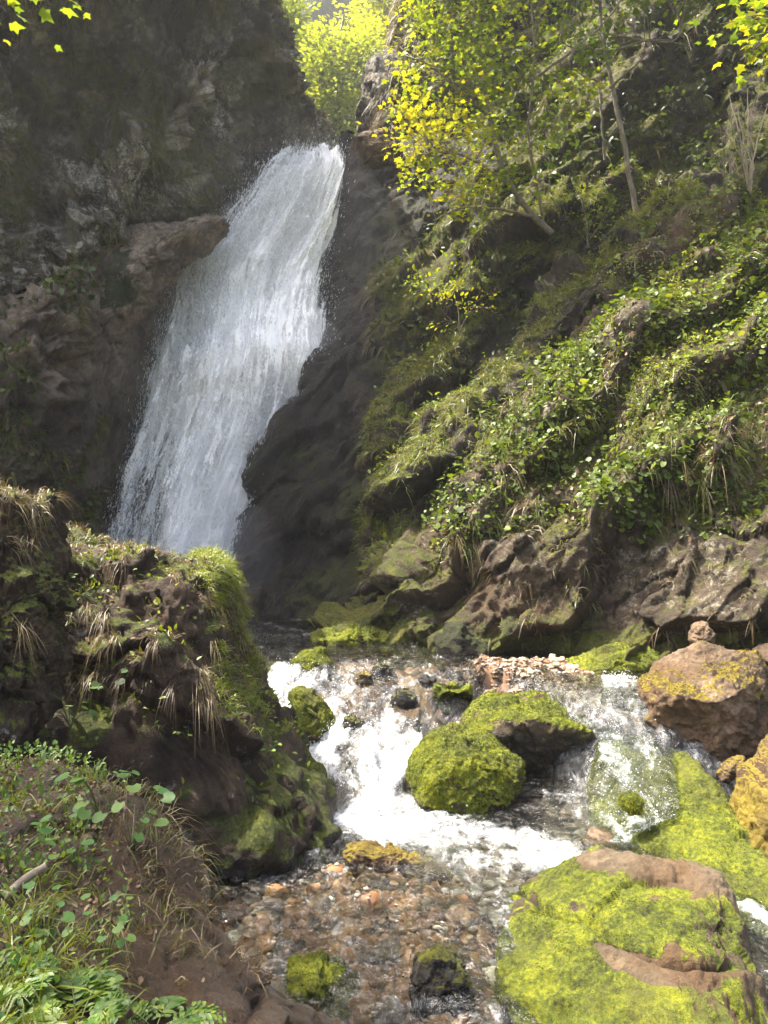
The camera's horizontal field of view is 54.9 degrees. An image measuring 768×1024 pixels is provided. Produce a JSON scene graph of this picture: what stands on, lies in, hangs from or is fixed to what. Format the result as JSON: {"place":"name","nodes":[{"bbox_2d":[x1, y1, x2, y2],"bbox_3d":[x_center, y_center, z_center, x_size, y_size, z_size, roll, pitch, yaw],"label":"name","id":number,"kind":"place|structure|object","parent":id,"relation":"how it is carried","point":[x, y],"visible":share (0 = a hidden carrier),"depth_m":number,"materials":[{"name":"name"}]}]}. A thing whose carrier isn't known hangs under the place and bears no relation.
{"place":"outdoors","nodes":[
{"label":"outdoors","id":0,"kind":"place"},
{"bbox_2d":[0,759,333,1023],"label":"bank","id":1,"kind":"structure","parent":0,"point":[225,990],"depth_m":2.62,"materials":[{"name":"soil"}]},
{"bbox_2d":[4,863,46,898],"bbox_3d":[-1.242,1.279,2.560,0.144,0.094,0.032,0,0,-36],"label":"broken branch","id":2,"kind":"object","parent":1,"relation":"on","point":[27,877],"visible":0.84,"depth_m":2.56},
{"bbox_2d":[0,820,55,873],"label":"leafy plant","id":3,"kind":"object","parent":1,"relation":"on","point":[46,830],"visible":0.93,"depth_m":2.66,"materials":[{"name":"green plant"}]},
{"bbox_2d":[0,950,60,997],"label":"feathery plant","id":4,"kind":"object","parent":1,"relation":"on","point":[35,968],"visible":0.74,"depth_m":2.02,"materials":[{"name":"green plant"}]},
{"bbox_2d":[0,982,62,1023],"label":"feathery plant","id":5,"kind":"object","parent":1,"relation":"on","point":[48,991],"visible":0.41,"depth_m":1.91,"materials":[{"name":"green plant"}]},
{"bbox_2d":[0,488,78,760],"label":"rock","id":6,"kind":"object","parent":1,"relation":"on","point":[45,601],"visible":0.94,"depth_m":4.55,"materials":[{"name":"stone"}]},
{"bbox_2d":[0,473,88,685],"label":"hanging grass","id":7,"kind":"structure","parent":6,"relation":"hanging from","point":[23,494],"depth_m":4.67,"materials":[{"name":"plant"}]},
{"bbox_2d":[10,881,74,951],"bbox_3d":[-1.020,1.234,2.207,0.176,0.190,0.239,0,0,0],"label":"leafy plant","id":8,"kind":"object","parent":1,"relation":"on","point":[25,919],"visible":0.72,"depth_m":2.23,"materials":[{"name":"green plant"}]},
{"bbox_2d":[30,811,93,868],"bbox_3d":[-1.188,1.235,2.735,0.220,0.189,0.297,0,0,-19],"label":"leafy plant","id":9,"kind":"object","parent":1,"relation":"on","point":[67,850],"visible":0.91,"depth_m":2.76,"materials":[{"name":"green plant"}]},
{"bbox_2d":[15,967,130,1023],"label":"feathery plant","id":10,"kind":"object","parent":1,"relation":"on","point":[119,1001],"visible":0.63,"depth_m":2.02,"materials":[{"name":"green plant"}]},
{"bbox_2d":[0,739,166,1023],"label":"bank herbs","id":11,"kind":"object","parent":1,"relation":"on","point":[21,863],"visible":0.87,"depth_m":2.73,"materials":[{"name":"green plant"}]},
{"bbox_2d":[0,749,172,1023],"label":"bank grass","id":12,"kind":"structure","parent":1,"relation":"on","point":[69,940],"depth_m":2.19,"materials":[{"name":"plant"}]},
{"bbox_2d":[54,761,140,824],"bbox_3d":[-1.168,1.157,3.009,0.312,0.266,0.433,0,0,-28],"label":"leafy plant","id":13,"kind":"object","parent":1,"relation":"on","point":[78,808],"visible":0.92,"depth_m":2.96,"materials":[{"name":"green plant"}]},
{"bbox_2d":[61,893,135,965],"bbox_3d":[-0.872,1.313,2.309,0.206,0.182,0.248,0,0,0],"label":"leafy plant","id":14,"kind":"object","parent":1,"relation":"on","point":[121,922],"visible":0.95,"depth_m":2.27,"materials":[{"name":"green plant"}]},
{"bbox_2d":[92,785,174,849],"bbox_3d":[-0.957,1.227,2.956,0.278,0.237,0.359,0,0,10],"label":"leafy plant","id":15,"kind":"object","parent":1,"relation":"on","point":[117,806],"visible":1,"depth_m":2.92,"materials":[{"name":"green plant"}]},
{"bbox_2d":[0,754,320,1023],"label":"leaf litter","id":16,"kind":"object","parent":1,"relation":"on","point":[226,928],"visible":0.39,"depth_m":2.80,"materials":[{"name":"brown plant"}]},
{"bbox_2d":[126,996,226,1023],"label":"feathery plant","id":17,"kind":"object","parent":1,"relation":"on","point":[172,1003],"visible":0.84,"depth_m":2.17,"materials":[{"name":"green plant"}]},
{"bbox_2d":[73,760,296,997],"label":"dry stalks","id":18,"kind":"object","parent":1,"relation":"on","point":[175,910],"visible":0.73,"depth_m":2.79,"materials":[{"name":"brown plant"}]},
{"bbox_2d":[0,157,336,629],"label":"rock ledge","id":19,"kind":"object","parent":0,"point":[101,371],"visible":0.26,"depth_m":11.56,"materials":[{"name":"stone"}]},
{"bbox_2d":[0,243,135,542],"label":"ledge herbs","id":20,"kind":"object","parent":19,"relation":"on","point":[72,286],"visible":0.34,"depth_m":11.02,"materials":[{"name":"green plant"}]},
{"bbox_2d":[0,241,145,542],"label":"ledge grass","id":21,"kind":"structure","parent":19,"relation":"on","point":[78,477],"depth_m":11.14,"materials":[{"name":"plant"}]},
{"bbox_2d":[86,213,230,344],"bbox_3d":[-4.361,-3.996,12.981,3.171,2.687,2.002,0,0,-39],"label":"rock shoulder","id":22,"kind":"object","parent":19,"relation":"on","point":[142,273],"visible":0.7,"depth_m":12.42},
{"bbox_2d":[0,0,345,296],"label":"cliff","id":23,"kind":"structure","parent":0,"point":[61,188],"depth_m":12.56,"materials":[{"name":"stone"}]},
{"bbox_2d":[0,0,338,294],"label":"cliff grass","id":24,"kind":"structure","parent":23,"relation":"on","point":[123,78],"depth_m":12.49,"materials":[{"name":"plant"}]},
{"bbox_2d":[102,127,354,592],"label":"waterfall","id":25,"kind":"structure","parent":0,"point":[256,301],"depth_m":13.46,"materials":[{"name":"liquid"}]},
{"bbox_2d":[284,0,382,141],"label":"hill","id":26,"kind":"structure","parent":0,"point":[326,7],"depth_m":76.12,"materials":[{"name":"plant"}]},
{"bbox_2d":[229,129,519,619],"bbox_3d":[0.353,-3.798,14.555,6.631,12.141,6.431,0,0,30],"label":"wet rock","id":27,"kind":"object","parent":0,"point":[302,481],"visible":0.51,"depth_m":12.75,"materials":[{"name":"stone"}]},
{"bbox_2d":[352,129,399,169],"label":"rock","id":28,"kind":"object","parent":27,"relation":"on","point":[367,147],"visible":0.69,"depth_m":14.81,"materials":[{"name":"stone"}]},
{"bbox_2d":[354,49,404,133],"bbox_3d":[0.123,-9.291,16.992,1.591,2.410,1.885,0,0,0],"label":"rock","id":29,"kind":"object","parent":28,"relation":"on","point":[372,77],"visible":0.38,"depth_m":16.25,"materials":[{"name":"stone"}]},
{"bbox_2d":[208,613,767,1023],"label":"water","id":30,"kind":"structure","parent":0,"point":[372,798],"depth_m":5.95,"materials":[{"name":"liquid"}]},
{"bbox_2d":[340,713,364,734],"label":"stone","id":31,"kind":"object","parent":30,"relation":"in","point":[353,721],"visible":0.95,"depth_m":7.21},
{"bbox_2d":[352,670,373,685],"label":"stone","id":32,"kind":"object","parent":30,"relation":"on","point":[362,678],"visible":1,"depth_m":8.01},
{"bbox_2d":[369,662,396,681],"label":"stone","id":33,"kind":"object","parent":30,"relation":"in","point":[385,669],"visible":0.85,"depth_m":8.24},
{"bbox_2d":[390,687,419,710],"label":"stone","id":34,"kind":"object","parent":30,"relation":"in","point":[406,698],"visible":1,"depth_m":7.59,"materials":[{"name":"stone"}]},
{"bbox_2d":[417,674,436,689],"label":"stone","id":35,"kind":"object","parent":30,"relation":"in","point":[426,681],"visible":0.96,"depth_m":7.94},
{"bbox_2d":[617,791,646,816],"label":"stone","id":36,"kind":"object","parent":30,"relation":"in","point":[631,803],"visible":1,"depth_m":5.50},
{"bbox_2d":[218,627,767,1023],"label":"stream bed","id":37,"kind":"object","parent":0,"point":[594,709],"visible":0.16,"depth_m":6.56,"materials":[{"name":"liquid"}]},
{"bbox_2d":[45,527,347,887],"bbox_3d":[-2.515,1.744,6.177,4.485,3.434,2.690,0,0,0],"label":"rock outcrop","id":38,"kind":"object","parent":37,"relation":"on","point":[275,822],"visible":0.53,"depth_m":5.36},
{"bbox_2d":[53,701,97,727],"bbox_3d":[-2.137,1.400,5.105,0.303,0.218,0.256,0,0,-21],"label":"leafy plant","id":39,"kind":"object","parent":38,"relation":"on","point":[93,712],"visible":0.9,"depth_m":5.12,"materials":[{"name":"green plant"}]},
{"bbox_2d":[90,668,128,697],"bbox_3d":[-1.919,1.237,5.215,0.281,0.226,0.267,0,0,-24],"label":"leafy plant","id":40,"kind":"object","parent":38,"relation":"on","point":[94,684],"visible":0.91,"depth_m":5.21,"materials":[{"name":"green plant"}]},
{"bbox_2d":[65,527,263,708],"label":"outcrop litter","id":41,"kind":"object","parent":38,"relation":"on","point":[149,601],"visible":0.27,"depth_m":5.78,"materials":[{"name":"green plant"}]},
{"bbox_2d":[61,521,275,764],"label":"hanging grass","id":42,"kind":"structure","parent":38,"relation":"hanging from","point":[107,617],"depth_m":5.42,"materials":[{"name":"plant"}]},
{"bbox_2d":[65,521,294,736],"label":"rim grass","id":43,"kind":"structure","parent":38,"relation":"on","point":[210,552],"depth_m":6.19,"materials":[{"name":"plant"}]},
{"bbox_2d":[62,528,319,785],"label":"outcrop herbs","id":44,"kind":"object","parent":38,"relation":"on","point":[98,707],"visible":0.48,"depth_m":5.70,"materials":[{"name":"green plant"}]},
{"bbox_2d":[189,547,313,736],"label":"long rim grass","id":45,"kind":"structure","parent":38,"relation":"on","point":[233,580],"depth_m":6.29,"materials":[{"name":"plant"}]},
{"bbox_2d":[222,900,247,920],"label":"river stone","id":46,"kind":"object","parent":37,"relation":"on","point":[232,914],"visible":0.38,"depth_m":4.77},
{"bbox_2d":[253,914,271,936],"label":"river stone","id":47,"kind":"object","parent":37,"relation":"on","point":[264,920],"visible":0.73,"depth_m":4.53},
{"bbox_2d":[260,935,276,952],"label":"river stone","id":48,"kind":"object","parent":37,"relation":"on","point":[267,940],"visible":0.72,"depth_m":4.36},
{"bbox_2d":[260,898,284,914],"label":"river stone","id":49,"kind":"object","parent":37,"relation":"on","point":[276,905],"visible":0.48,"depth_m":4.73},
{"bbox_2d":[291,906,315,921],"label":"river stone","id":50,"kind":"object","parent":37,"relation":"on","point":[301,911],"visible":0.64,"depth_m":4.66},
{"bbox_2d":[294,930,321,948],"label":"river stone","id":51,"kind":"object","parent":37,"relation":"on","point":[314,938],"visible":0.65,"depth_m":4.39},
{"bbox_2d":[287,646,336,681],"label":"stone","id":52,"kind":"object","parent":37,"relation":"on","point":[305,659],"visible":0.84,"depth_m":8.36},
{"bbox_2d":[287,685,339,748],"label":"stone","id":53,"kind":"object","parent":37,"relation":"on","point":[319,713],"visible":0.79,"depth_m":7.23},
{"bbox_2d":[306,883,326,896],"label":"river stone","id":54,"kind":"object","parent":37,"relation":"on","point":[310,890],"visible":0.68,"depth_m":4.92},
{"bbox_2d":[280,949,359,1020],"bbox_3d":[-0.342,2.654,3.995,0.444,0.462,0.458,0,0,0],"label":"stone","id":55,"kind":"object","parent":37,"relation":"on","point":[311,973],"visible":0.7,"depth_m":3.92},
{"bbox_2d":[330,876,352,894],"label":"river stone","id":56,"kind":"object","parent":37,"relation":"on","point":[344,887],"visible":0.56,"depth_m":4.98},
{"bbox_2d":[335,929,355,943],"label":"river stone","id":57,"kind":"object","parent":37,"relation":"on","point":[350,939],"visible":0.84,"depth_m":4.41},
{"bbox_2d":[309,621,390,662],"bbox_3d":[-0.411,1.723,9.898,1.213,0.558,0.976,0,0,0],"label":"rock","id":58,"kind":"object","parent":37,"relation":"on","point":[354,634],"visible":0.77,"depth_m":9.55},
{"bbox_2d":[349,990,376,1023],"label":"river stone","id":59,"kind":"object","parent":37,"relation":"on","point":[365,1008],"visible":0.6,"depth_m":3.82,"materials":[{"name":"stone"}]},
{"bbox_2d":[353,946,376,963],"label":"river stone","id":60,"kind":"object","parent":37,"relation":"on","point":[368,952],"visible":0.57,"depth_m":4.26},
{"bbox_2d":[356,934,379,947],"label":"river stone","id":61,"kind":"object","parent":37,"relation":"on","point":[366,941],"visible":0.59,"depth_m":4.38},
{"bbox_2d":[363,965,383,979],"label":"river stone","id":62,"kind":"object","parent":37,"relation":"on","point":[376,968],"visible":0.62,"depth_m":4.14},
{"bbox_2d":[373,935,402,963],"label":"river stone","id":63,"kind":"object","parent":37,"relation":"on","point":[379,959],"visible":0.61,"depth_m":4.27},
{"bbox_2d":[372,994,405,1023],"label":"river stone","id":64,"kind":"object","parent":37,"relation":"on","point":[393,1008],"visible":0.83,"depth_m":3.79,"materials":[{"name":"stone"}]},
{"bbox_2d":[342,840,452,884],"bbox_3d":[0.098,2.548,5.347,0.806,0.316,0.313,0,0,0],"label":"flat rock","id":65,"kind":"object","parent":37,"relation":"on","point":[362,854],"visible":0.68,"depth_m":5.26,"materials":[{"name":"stone"}]},
{"bbox_2d":[408,944,475,1022],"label":"stone","id":66,"kind":"object","parent":37,"relation":"on","point":[438,971],"visible":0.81,"depth_m":3.84,"materials":[{"name":"stone"}]},
{"bbox_2d":[431,939,471,964],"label":"stone","id":67,"kind":"object","parent":37,"relation":"on","point":[443,942],"visible":0.32,"depth_m":4.28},
{"bbox_2d":[432,680,473,714],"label":"stone","id":68,"kind":"object","parent":37,"relation":"on","point":[453,689],"visible":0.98,"depth_m":7.75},
{"bbox_2d":[450,894,477,910],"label":"river stone","id":69,"kind":"object","parent":37,"relation":"on","point":[471,907],"visible":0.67,"depth_m":4.79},
{"bbox_2d":[405,722,525,828],"bbox_3d":[0.724,2.429,6.680,1.099,1.009,1.157,0,0,0],"label":"boulder","id":70,"kind":"object","parent":37,"relation":"on","point":[454,768],"visible":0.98,"depth_m":6.26,"materials":[{"name":"plant"}]},
{"bbox_2d":[434,621,510,661],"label":"rock","id":71,"kind":"object","parent":37,"relation":"on","point":[457,638],"visible":0.69,"depth_m":8.92,"materials":[{"name":"stone"}]},
{"bbox_2d":[472,664,485,683],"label":"stone","id":72,"kind":"object","parent":37,"relation":"on","point":[479,670],"visible":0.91,"depth_m":8.04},
{"bbox_2d":[460,689,609,789],"bbox_3d":[1.590,2.407,7.533,1.731,1.190,1.480,0,0,0],"label":"boulder","id":73,"kind":"object","parent":37,"relation":"on","point":[538,731],"visible":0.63,"depth_m":6.99,"materials":[{"name":"plant"}]},
{"bbox_2d":[580,826,623,851],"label":"stone","id":74,"kind":"object","parent":37,"relation":"on","point":[596,833],"visible":0.53,"depth_m":5.69,"materials":[{"name":"stone"}]},
{"bbox_2d":[566,642,660,676],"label":"stone","id":75,"kind":"object","parent":37,"relation":"on","point":[608,658],"visible":0.66,"depth_m":8.09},
{"bbox_2d":[614,694,642,714],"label":"stone","id":76,"kind":"object","parent":37,"relation":"on","point":[633,706],"visible":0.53,"depth_m":7.14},
{"bbox_2d":[493,845,767,1023],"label":"boulder","id":77,"kind":"object","parent":37,"relation":"on","point":[601,934],"visible":0.95,"depth_m":3.96,"materials":[{"name":"plant"}]},
{"bbox_2d":[585,730,767,941],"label":"mossy slab","id":78,"kind":"structure","parent":37,"relation":"on","point":[705,828],"depth_m":5.69,"materials":[{"name":"plant"}]},
{"bbox_2d":[728,734,767,857],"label":"boulder","id":79,"kind":"object","parent":78,"relation":"on","point":[748,803],"visible":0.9,"depth_m":5.43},
{"bbox_2d":[716,755,745,783],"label":"stone","id":80,"kind":"object","parent":79,"relation":"on","point":[726,772],"visible":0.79,"depth_m":6.25,"materials":[{"name":"stone"}]},
{"bbox_2d":[637,640,767,768],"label":"boulder","id":81,"kind":"object","parent":37,"relation":"on","point":[707,698],"visible":0.91,"depth_m":6.65,"materials":[{"name":"stone"}]},
{"bbox_2d":[688,621,716,643],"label":"stone","id":82,"kind":"object","parent":81,"relation":"on","point":[700,630],"visible":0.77,"depth_m":7.40,"materials":[{"name":"stone"}]},
{"bbox_2d":[353,158,658,574],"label":"ridge","id":83,"kind":"structure","parent":0,"point":[521,228],"depth_m":12.79,"materials":[{"name":"plant"}]},
{"bbox_2d":[394,244,466,307],"bbox_3d":[0.757,-3.917,12.261,1.235,0.893,1.039,0,0,0],"label":"sapling","id":84,"kind":"object","parent":83,"relation":"on","point":[428,282],"visible":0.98,"depth_m":12.39,"materials":[{"name":"yellow plant"}]},
{"bbox_2d":[357,0,635,235],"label":"maple tree","id":85,"kind":"object","parent":83,"relation":"on","point":[469,30],"visible":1,"depth_m":12.04,"materials":[{"name":"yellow plant"}]},
{"bbox_2d":[354,149,649,563],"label":"ridge herbs","id":86,"kind":"object","parent":83,"relation":"on","point":[377,521],"visible":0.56,"depth_m":12.74,"materials":[{"name":"green plant"}]},
{"bbox_2d":[345,156,661,569],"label":"ridge grass","id":87,"kind":"structure","parent":83,"relation":"on","point":[486,286],"depth_m":12.68,"materials":[{"name":"plant"}]},
{"bbox_2d":[349,181,712,604],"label":"ridge","id":88,"kind":"structure","parent":0,"point":[386,501],"depth_m":11.42,"materials":[{"name":"plant"}]},
{"bbox_2d":[420,278,502,335],"bbox_3d":[1.253,-3.354,11.873,1.219,0.906,1.072,0,0,26],"label":"sapling","id":89,"kind":"object","parent":88,"relation":"on","point":[448,295],"visible":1,"depth_m":11.95,"materials":[{"name":"green plant"}]},
{"bbox_2d":[355,174,716,591],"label":"ridge grass","id":90,"kind":"structure","parent":88,"relation":"on","point":[538,329],"depth_m":11.48,"materials":[{"name":"plant"}]},
{"bbox_2d":[359,165,713,583],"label":"ridge herbs","id":91,"kind":"object","parent":88,"relation":"on","point":[538,344],"visible":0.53,"depth_m":11.72,"materials":[{"name":"green plant"}]},
{"bbox_2d":[540,183,628,247],"bbox_3d":[3.298,-4.912,12.306,1.552,0.828,0.969,0,0,0],"label":"sapling","id":92,"kind":"object","parent":88,"relation":"on","point":[587,215],"visible":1,"depth_m":12.37,"materials":[{"name":"green plant"}]},
{"bbox_2d":[560,0,751,214],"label":"slender tree","id":93,"kind":"object","parent":88,"relation":"on","point":[645,4],"visible":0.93,"depth_m":12.47,"materials":[{"name":"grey plant"}]},
{"bbox_2d":[305,176,767,672],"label":"leafy slope","id":94,"kind":"structure","parent":0,"point":[413,604],"depth_m":9.29,"materials":[{"name":"plant"}]},
{"bbox_2d":[416,173,767,567],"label":"slope foliage","id":95,"kind":"object","parent":94,"relation":"on","point":[700,337],"visible":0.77,"depth_m":9.85,"materials":[{"name":"green plant"}]},
{"bbox_2d":[424,179,767,555],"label":"slope litter","id":96,"kind":"object","parent":94,"relation":"on","point":[651,414],"visible":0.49,"depth_m":9.81,"materials":[{"name":"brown plant"}]},
{"bbox_2d":[435,197,767,586],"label":"dry slope grass","id":97,"kind":"structure","parent":94,"relation":"on","point":[743,427],"depth_m":9.27,"materials":[{"name":"plant"}]},
{"bbox_2d":[470,487,767,658],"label":"rock","id":98,"kind":"object","parent":94,"relation":"on","point":[740,598],"visible":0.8,"depth_m":8.69,"materials":[{"name":"stone"}]},
{"bbox_2d":[675,117,767,175],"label":"sapling","id":99,"kind":"object","parent":94,"relation":"on","point":[723,154],"visible":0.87,"depth_m":11.66,"materials":[{"name":"green plant"}]},
{"bbox_2d":[685,0,767,89],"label":"overhanging tree","id":100,"kind":"object","parent":94,"relation":"on","point":[747,19],"visible":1,"depth_m":8.79,"materials":[{"name":"yellow plant"}]},
{"bbox_2d":[712,85,767,192],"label":"bare shrub","id":101,"kind":"object","parent":94,"relation":"on","point":[749,178],"visible":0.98,"depth_m":11.56,"materials":[{"name":"plant"}]},
{"bbox_2d":[357,0,767,357],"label":"hillside","id":102,"kind":"structure","parent":0,"point":[646,76],"depth_m":14.20,"materials":[{"name":"plant"}]},
{"bbox_2d":[350,0,426,386],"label":"rim grass","id":103,"kind":"structure","parent":102,"relation":"on","point":[394,26],"depth_m":15.89,"materials":[{"name":"plant"}]},
{"bbox_2d":[365,0,767,355],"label":"herbs","id":104,"kind":"object","parent":102,"relation":"on","point":[614,145],"visible":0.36,"depth_m":13.97,"materials":[{"name":"green plant"}]},
{"bbox_2d":[550,55,624,159],"bbox_3d":[3.541,-7.133,12.975,1.220,1.703,1.046,0,0,-11],"label":"thin tree","id":105,"kind":"object","parent":102,"relation":"on","point":[589,89],"visible":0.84,"depth_m":12.95,"materials":[{"name":"green plant"}]},
{"bbox_2d":[580,675,678,842],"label":"water","id":106,"kind":"structure","parent":0,"point":[648,759],"depth_m":6.29,"materials":[{"name":"liquid"}]},
{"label":"terrain","id":107,"kind":"structure","parent":0,"visible":0},
{"bbox_2d":[280,0,339,64],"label":"background tree","id":108,"kind":"object","parent":107,"relation":"on","point":[295,6],"visible":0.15,"depth_m":37.05,"materials":[{"name":"green plant"}]},
{"bbox_2d":[293,7,386,138],"bbox_3d":[-2.292,-21.201,36.187,6.778,7.242,6.996,0,0,0],"label":"background tree","id":109,"kind":"object","parent":107,"relation":"on","point":[332,80],"visible":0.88,"depth_m":34.87,"materials":[{"name":"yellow plant"}]},
{"bbox_2d":[321,0,394,52],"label":"background tree","id":110,"kind":"object","parent":107,"relation":"on","point":[381,8],"visible":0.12,"depth_m":38.96,"materials":[{"name":"yellow plant"}]},
{"bbox_3d":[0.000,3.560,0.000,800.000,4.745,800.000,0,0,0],"label":"ground","id":111,"kind":"structure","parent":0,"visible":0},
{"bbox_2d":[0,0,90,51],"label":"overhanging tree","id":112,"kind":"object","parent":111,"relation":"on","point":[43,13],"visible":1,"depth_m":5.14,"materials":[{"name":"yellow plant"}]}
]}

